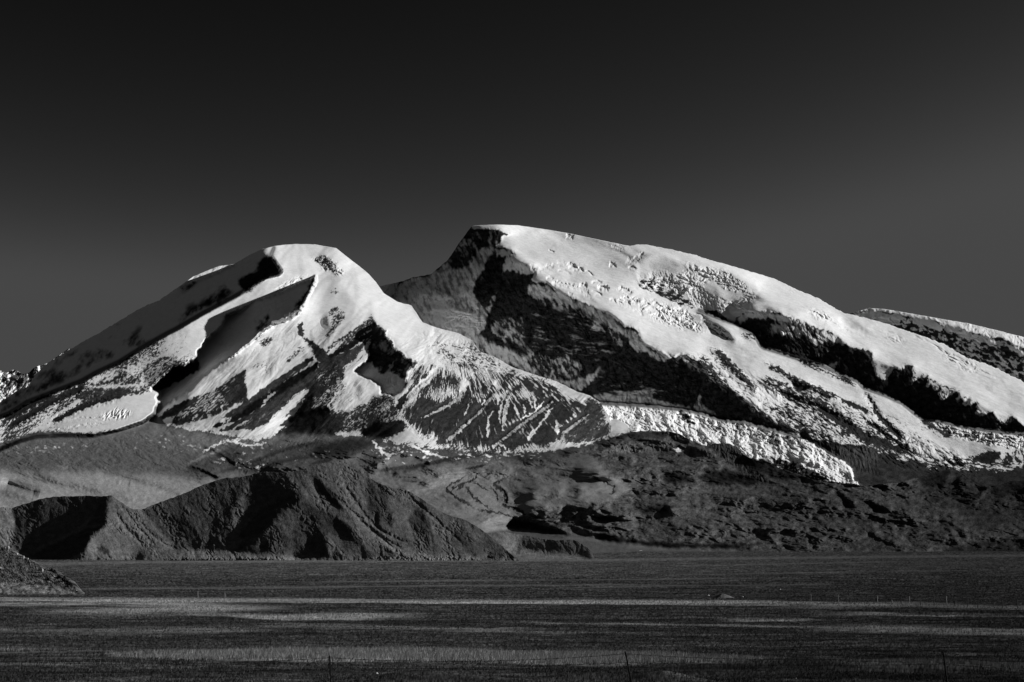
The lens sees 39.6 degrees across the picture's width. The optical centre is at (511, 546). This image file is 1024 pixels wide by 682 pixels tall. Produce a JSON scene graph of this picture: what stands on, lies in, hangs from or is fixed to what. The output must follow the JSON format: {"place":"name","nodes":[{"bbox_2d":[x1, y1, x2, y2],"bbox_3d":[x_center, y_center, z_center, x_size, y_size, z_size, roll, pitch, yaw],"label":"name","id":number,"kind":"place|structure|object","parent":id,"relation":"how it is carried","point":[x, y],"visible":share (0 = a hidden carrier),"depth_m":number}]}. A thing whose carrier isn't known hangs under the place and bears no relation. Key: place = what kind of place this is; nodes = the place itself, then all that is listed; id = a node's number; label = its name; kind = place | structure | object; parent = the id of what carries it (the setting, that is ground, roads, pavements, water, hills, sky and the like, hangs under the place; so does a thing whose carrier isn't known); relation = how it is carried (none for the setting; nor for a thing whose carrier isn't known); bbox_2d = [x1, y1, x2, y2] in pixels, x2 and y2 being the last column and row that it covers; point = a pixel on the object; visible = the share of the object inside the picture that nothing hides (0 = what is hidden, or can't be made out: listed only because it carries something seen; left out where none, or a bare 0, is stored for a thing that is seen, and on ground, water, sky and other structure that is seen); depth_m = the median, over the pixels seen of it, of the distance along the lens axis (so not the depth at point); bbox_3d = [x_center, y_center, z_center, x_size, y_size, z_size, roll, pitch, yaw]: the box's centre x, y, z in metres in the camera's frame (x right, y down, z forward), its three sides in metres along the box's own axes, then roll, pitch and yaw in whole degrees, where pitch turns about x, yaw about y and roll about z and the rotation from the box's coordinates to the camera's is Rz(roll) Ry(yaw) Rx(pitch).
{"place":"outdoors","nodes":[
{"label":"outdoors","id":0,"kind":"place"},
{"bbox_2d":[0,348,69,401],"bbox_3d":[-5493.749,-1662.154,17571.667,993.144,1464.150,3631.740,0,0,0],"label":"distant peak","id":1,"kind":"structure","parent":0,"point":[12,381],"depth_m":16359.75},
{"bbox_2d":[0,543,84,594],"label":"rubble slope","id":2,"kind":"structure","parent":0,"point":[28,576],"depth_m":360.89},
{"bbox_2d":[0,462,518,560],"bbox_3d":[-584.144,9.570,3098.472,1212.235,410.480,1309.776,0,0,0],"label":"foothills","id":3,"kind":"structure","parent":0,"point":[333,511],"depth_m":3085.51},
{"bbox_2d":[0,244,1023,552],"bbox_3d":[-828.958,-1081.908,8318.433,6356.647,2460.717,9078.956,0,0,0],"label":"mountain","id":4,"kind":"structure","parent":0,"point":[288,358],"depth_m":7538.02},
{"bbox_2d":[0,551,1023,681],"bbox_3d":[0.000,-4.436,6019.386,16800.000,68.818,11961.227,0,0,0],"label":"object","id":5,"kind":"structure","parent":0,"point":[982,576],"depth_m":200.64},
{"bbox_2d":[3,590,1017,608],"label":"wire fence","id":6,"kind":"object","parent":5,"relation":"on","point":[989,603],"visible":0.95,"depth_m":257.83},
{"bbox_2d":[0,597,1023,681],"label":"grass","id":7,"kind":"structure","parent":5,"relation":"on","point":[313,653],"depth_m":76.06},
{"bbox_2d":[2,651,1023,681],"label":"wire fence","id":8,"kind":"object","parent":5,"relation":"on","point":[627,662],"visible":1,"depth_m":45.00},
{"bbox_2d":[713,594,730,597],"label":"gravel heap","id":9,"kind":"object","parent":5,"relation":"on","point":[723,596],"visible":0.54,"depth_m":300.00},
{"bbox_2d":[0,0,1023,373],"label":"sky","id":10,"kind":"structure","parent":0,"point":[852,156]},
{"bbox_2d":[487,532,593,558],"bbox_3d":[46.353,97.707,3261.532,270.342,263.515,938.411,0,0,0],"label":"terrace hill","id":11,"kind":"structure","parent":0,"point":[517,546],"depth_m":3240.32},
{"bbox_2d":[379,225,1023,486],"bbox_3d":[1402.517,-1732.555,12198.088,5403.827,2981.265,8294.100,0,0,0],"label":"summit massif","id":12,"kind":"structure","parent":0,"point":[707,352],"depth_m":11066.75},
{"bbox_2d":[850,308,1023,381],"bbox_3d":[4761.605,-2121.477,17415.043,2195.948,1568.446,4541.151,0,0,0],"label":"distant ridge","id":13,"kind":"structure","parent":0,"point":[1002,351],"depth_m":16104.60}
]}

